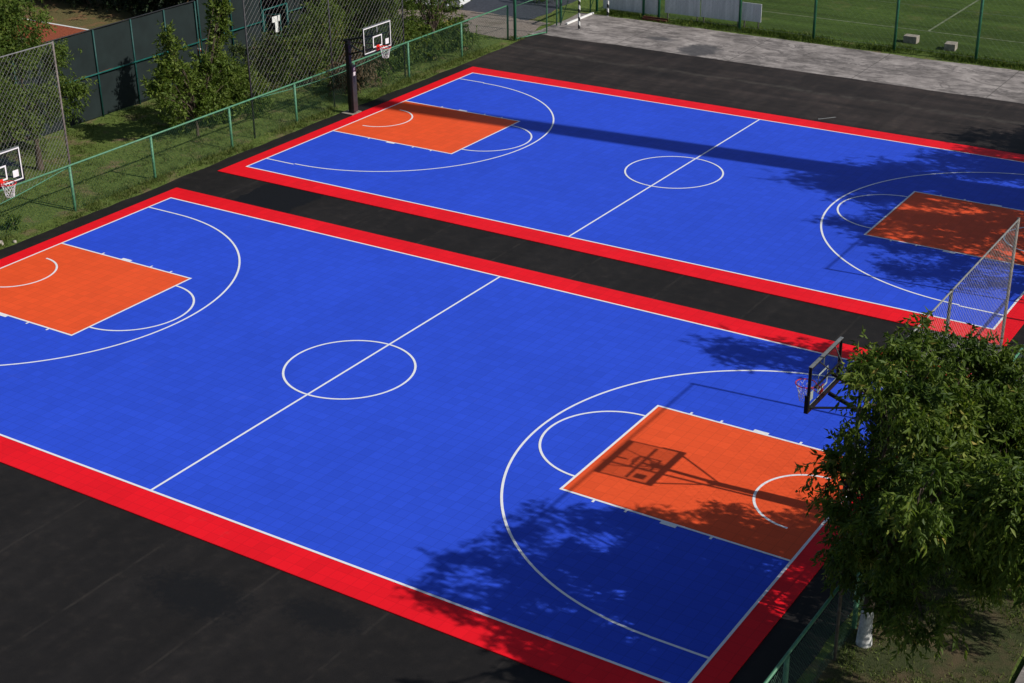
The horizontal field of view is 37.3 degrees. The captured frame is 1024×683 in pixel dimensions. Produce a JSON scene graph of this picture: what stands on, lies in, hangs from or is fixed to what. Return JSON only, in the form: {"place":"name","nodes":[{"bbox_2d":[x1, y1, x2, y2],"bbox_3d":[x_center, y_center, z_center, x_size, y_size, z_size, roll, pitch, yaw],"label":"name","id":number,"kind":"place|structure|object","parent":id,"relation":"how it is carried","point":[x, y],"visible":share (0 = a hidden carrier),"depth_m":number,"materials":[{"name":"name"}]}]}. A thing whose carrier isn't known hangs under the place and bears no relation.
{"place":"outdoors","nodes":[
{"label":"outdoors","id":0,"kind":"place"},
{"bbox_2d":[0,22,524,248],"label":"grass","id":1,"kind":"structure","parent":0,"point":[137,116],"depth_m":59.99,"materials":[{"name":"green plant"}]},
{"bbox_2d":[262,2,289,54],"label":"gate","id":2,"kind":"structure","parent":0,"point":[264,23],"depth_m":70.88,"materials":[{"name":"metal"}]},
{"bbox_2d":[357,1,549,38],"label":"paved path","id":3,"kind":"structure","parent":0,"point":[530,25],"depth_m":77.27,"materials":[{"name":"grey concrete"}]},
{"bbox_2d":[399,0,470,12],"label":"parked car","id":4,"kind":"object","parent":3,"relation":"on","point":[462,1],"visible":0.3,"depth_m":79.51,"materials":[{"name":"white paint"}]},
{"bbox_2d":[0,187,946,682],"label":"court floor","id":5,"kind":"structure","parent":0,"point":[568,479],"depth_m":38.45,"materials":[{"name":"blue plastic"}]},
{"bbox_2d":[383,0,575,19],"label":"parking ground","id":6,"kind":"structure","parent":0,"point":[484,6],"depth_m":80.65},
{"bbox_2d":[0,0,1023,682],"bbox_3d":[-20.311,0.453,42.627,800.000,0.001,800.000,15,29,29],"label":"ground","id":7,"kind":"structure","parent":0,"point":[116,130],"depth_m":60.06,"materials":[{"name":"green plant"}]},
{"bbox_2d":[0,213,21,232],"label":"weed clump","id":8,"kind":"object","parent":7,"relation":"on","point":[13,223],"visible":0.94,"depth_m":51.42,"materials":[{"name":"green plant"}]},
{"bbox_2d":[0,41,76,206],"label":"tall ball net","id":9,"kind":"object","parent":7,"relation":"on","point":[60,99],"visible":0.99,"depth_m":50.89,"materials":[{"name":"metal"}]},
{"bbox_2d":[0,0,97,170],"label":"garden tree","id":10,"kind":"object","parent":7,"relation":"on","point":[9,28],"visible":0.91,"depth_m":55.00,"materials":[{"name":"green plant"}]},
{"bbox_2d":[0,0,200,149],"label":"screened fence","id":11,"kind":"object","parent":7,"relation":"on","point":[114,46],"visible":0.56,"depth_m":63.47,"materials":[{"name":"fabric"}]},
{"bbox_2d":[1,0,286,54],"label":"clay surround","id":12,"kind":"object","parent":7,"relation":"on","point":[61,12],"depth_m":80.20,"materials":[{"name":"orange soil"}]},
{"bbox_2d":[11,19,200,79],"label":"tennis court","id":13,"kind":"object","parent":12,"relation":"on","point":[62,31],"depth_m":76.67,"materials":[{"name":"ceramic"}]},
{"bbox_2d":[27,19,200,49],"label":"tennis marking","id":14,"kind":"object","parent":13,"relation":"on","point":[72,27],"visible":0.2,"depth_m":77.76,"materials":[{"name":"white paint"}]},
{"bbox_2d":[140,0,250,136],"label":"young tree","id":15,"kind":"object","parent":7,"relation":"on","point":[199,83],"visible":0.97,"depth_m":59.94,"materials":[{"name":"green plant"}]},
{"bbox_2d":[60,0,361,44],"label":"hedge","id":16,"kind":"object","parent":7,"relation":"on","point":[147,6],"visible":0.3,"depth_m":78.12,"materials":[{"name":"green plant"}]},
{"bbox_2d":[196,0,263,65],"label":"screened fence","id":17,"kind":"object","parent":7,"relation":"on","point":[236,16],"visible":0.49,"depth_m":69.33,"materials":[{"name":"teal paint"}]},
{"bbox_2d":[207,55,274,118],"bbox_3d":[-11.237,-10.667,62.755,2.876,2.823,3.904,15,29,29],"label":"bush","id":18,"kind":"object","parent":7,"relation":"on","point":[238,79],"visible":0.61,"depth_m":62.48,"materials":[{"name":"green plant"}]},
{"bbox_2d":[0,5,508,233],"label":"chain link fence","id":19,"kind":"object","parent":7,"relation":"on","point":[229,117],"visible":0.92,"depth_m":58.98,"materials":[{"name":"metal"}]},
{"bbox_2d":[228,24,301,84],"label":"bush","id":20,"kind":"object","parent":7,"relation":"on","point":[237,46],"visible":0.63,"depth_m":66.89,"materials":[{"name":"green plant"}]},
{"bbox_2d":[272,15,279,34],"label":"notice sign","id":21,"kind":"object","parent":7,"relation":"on","point":[276,23],"visible":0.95,"depth_m":70.78,"materials":[{"name":"white metal"}]},
{"bbox_2d":[255,6,356,86],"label":"bush","id":22,"kind":"object","parent":7,"relation":"on","point":[303,39],"visible":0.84,"depth_m":66.67,"materials":[{"name":"green plant"}]},
{"bbox_2d":[284,0,345,50],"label":"screened fence","id":23,"kind":"object","parent":7,"relation":"on","point":[293,4],"visible":0.2,"depth_m":72.77,"materials":[{"name":"metal"}]},
{"bbox_2d":[242,0,405,138],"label":"tall ball net","id":24,"kind":"object","parent":7,"relation":"on","point":[330,52],"visible":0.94,"depth_m":62.05,"materials":[{"name":"metal"}]},
{"bbox_2d":[283,0,420,61],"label":"bush","id":25,"kind":"object","parent":7,"relation":"on","point":[375,8],"visible":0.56,"depth_m":70.92,"materials":[{"name":"green plant"}]},
{"bbox_2d":[324,41,389,94],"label":"vine thicket","id":26,"kind":"object","parent":7,"relation":"on","point":[338,79],"visible":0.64,"depth_m":65.91,"materials":[{"name":"green plant"}]},
{"bbox_2d":[319,0,404,40],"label":"bush","id":27,"kind":"object","parent":7,"relation":"on","point":[385,2],"visible":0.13,"depth_m":73.55,"materials":[{"name":"green plant"}]},
{"bbox_2d":[355,11,431,81],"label":"vine thicket","id":28,"kind":"object","parent":7,"relation":"on","point":[407,37],"visible":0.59,"depth_m":68.34,"materials":[{"name":"green plant"}]},
{"bbox_2d":[392,0,463,60],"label":"slim tree","id":29,"kind":"object","parent":7,"relation":"on","point":[431,10],"visible":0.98,"depth_m":69.94,"materials":[{"name":"green plant"}]},
{"bbox_2d":[383,6,485,63],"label":"vine thicket","id":30,"kind":"object","parent":7,"relation":"on","point":[449,37],"visible":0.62,"depth_m":70.75,"materials":[{"name":"green plant"}]},
{"bbox_2d":[0,34,1023,682],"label":"asphalt yard","id":31,"kind":"structure","parent":7,"relation":"on","point":[92,590],"depth_m":33.52,"materials":[{"name":"black asphalt"}]},
{"bbox_2d":[0,146,24,197],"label":"basketball stand","id":32,"kind":"object","parent":31,"relation":"on","point":[4,184],"visible":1,"depth_m":47.06,"materials":[{"name":"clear plastic"}]},
{"bbox_2d":[342,19,391,114],"bbox_3d":[-5.933,-11.122,62.102,2.472,3.904,1.860,15,29,29],"label":"basketball stand","id":33,"kind":"object","parent":31,"relation":"on","point":[352,88],"visible":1,"depth_m":62.18,"materials":[{"name":"black metal"}]},
{"bbox_2d":[795,336,889,458],"bbox_3d":[7.394,2.120,33.740,2.472,3.904,1.860,15,29,29],"label":"basketball stand","id":34,"kind":"object","parent":31,"relation":"on","point":[808,407],"visible":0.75,"depth_m":33.34,"materials":[{"name":"black metal"}]},
{"bbox_2d":[513,0,590,40],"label":"corner fence","id":35,"kind":"object","parent":7,"relation":"on","point":[514,16],"visible":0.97,"depth_m":74.65,"materials":[{"name":"metal"}]},
{"bbox_2d":[603,0,657,15],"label":"boarding panel","id":36,"kind":"object","parent":7,"relation":"on","point":[650,8],"visible":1,"depth_m":78.58,"materials":[{"name":"grey metal"}]},
{"bbox_2d":[642,16,667,21],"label":"steel channel","id":37,"kind":"object","parent":7,"relation":"on","point":[657,19],"visible":1,"depth_m":77.40,"materials":[{"name":"brown metal"}]},
{"bbox_2d":[665,0,699,20],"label":"boarding panel","id":38,"kind":"object","parent":7,"relation":"on","point":[691,10],"visible":1,"depth_m":77.07,"materials":[{"name":"grey metal"}]},
{"bbox_2d":[701,0,738,25],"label":"boarding panel","id":39,"kind":"object","parent":7,"relation":"on","point":[708,9],"visible":1,"depth_m":76.00,"materials":[{"name":"grey metal"}]},
{"bbox_2d":[741,2,761,28],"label":"boarding panel","id":40,"kind":"object","parent":7,"relation":"on","point":[748,9],"visible":1,"depth_m":75.16,"materials":[{"name":"grey metal"}]},
{"bbox_2d":[529,13,1023,103],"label":"concrete apron","id":41,"kind":"object","parent":7,"relation":"on","point":[1002,84],"visible":0.99,"depth_m":70.78,"materials":[{"name":"grey concrete"}]},
{"bbox_2d":[560,0,608,29],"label":"handball goal","id":42,"kind":"object","parent":41,"relation":"on","point":[579,18],"visible":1,"depth_m":77.24,"materials":[{"name":"paint"}]},
{"bbox_2d":[596,0,1023,63],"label":"pitch fence","id":43,"kind":"object","parent":7,"relation":"on","point":[895,29],"visible":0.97,"depth_m":71.48,"materials":[{"name":"metal"}]},
{"bbox_2d":[597,8,1023,70],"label":"grass","id":44,"kind":"structure","parent":7,"relation":"on","point":[773,32],"depth_m":73.35,"materials":[{"name":"green plant"}]},
{"bbox_2d":[903,34,919,43],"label":"concrete block","id":45,"kind":"object","parent":44,"relation":"on","point":[911,40],"depth_m":72.73,"materials":[{"name":"grey concrete"}]},
{"bbox_2d":[944,41,957,50],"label":"concrete block","id":46,"kind":"object","parent":44,"relation":"on","point":[950,46],"depth_m":71.40,"materials":[{"name":"grey concrete"}]},
{"bbox_2d":[598,0,1023,63],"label":"football pitch","id":47,"kind":"object","parent":7,"relation":"on","point":[921,20],"visible":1,"depth_m":76.83,"materials":[{"name":"green plant"}]},
{"bbox_2d":[700,0,1022,42],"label":"pitch marking","id":48,"kind":"object","parent":47,"relation":"on","point":[915,29],"visible":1,"depth_m":76.62,"materials":[{"name":"white paint"}]},
{"bbox_2d":[763,347,1023,682],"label":"chain link fence","id":49,"kind":"object","parent":7,"relation":"on","point":[785,660],"visible":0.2,"depth_m":28.34,"materials":[{"name":"metal"}]},
{"bbox_2d":[810,549,1023,682],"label":"dry verge","id":50,"kind":"structure","parent":7,"relation":"on","point":[990,650],"depth_m":29.82,"materials":[{"name":"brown plant"}]},
{"bbox_2d":[794,305,1023,672],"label":"walnut tree","id":51,"kind":"object","parent":50,"relation":"on","point":[932,428],"visible":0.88,"depth_m":26.38,"materials":[{"name":"green plant"}]},
{"bbox_2d":[833,217,1019,660],"bbox_3d":[8.961,1.840,32.204,0.127,6.300,9.964,15,29,29],"label":"tall ball net","id":52,"kind":"object","parent":7,"relation":"on","point":[950,293],"visible":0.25,"depth_m":32.65,"materials":[{"name":"metal"}]},
{"bbox_2d":[908,444,1023,612],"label":"walnut tree","id":53,"kind":"object","parent":7,"relation":"on","point":[1004,527],"visible":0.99,"depth_m":23.46,"materials":[{"name":"green plant"}]},
{"bbox_2d":[1015,667,1023,682],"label":"footpath","id":54,"kind":"structure","parent":7,"relation":"on","point":[1020,678],"depth_m":29.00,"materials":[{"name":"concrete"}]},
{"bbox_2d":[218,67,1023,346],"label":"court floor","id":55,"kind":"structure","parent":0,"point":[891,227],"depth_m":54.63,"materials":[{"name":"blue plastic"}]}
]}

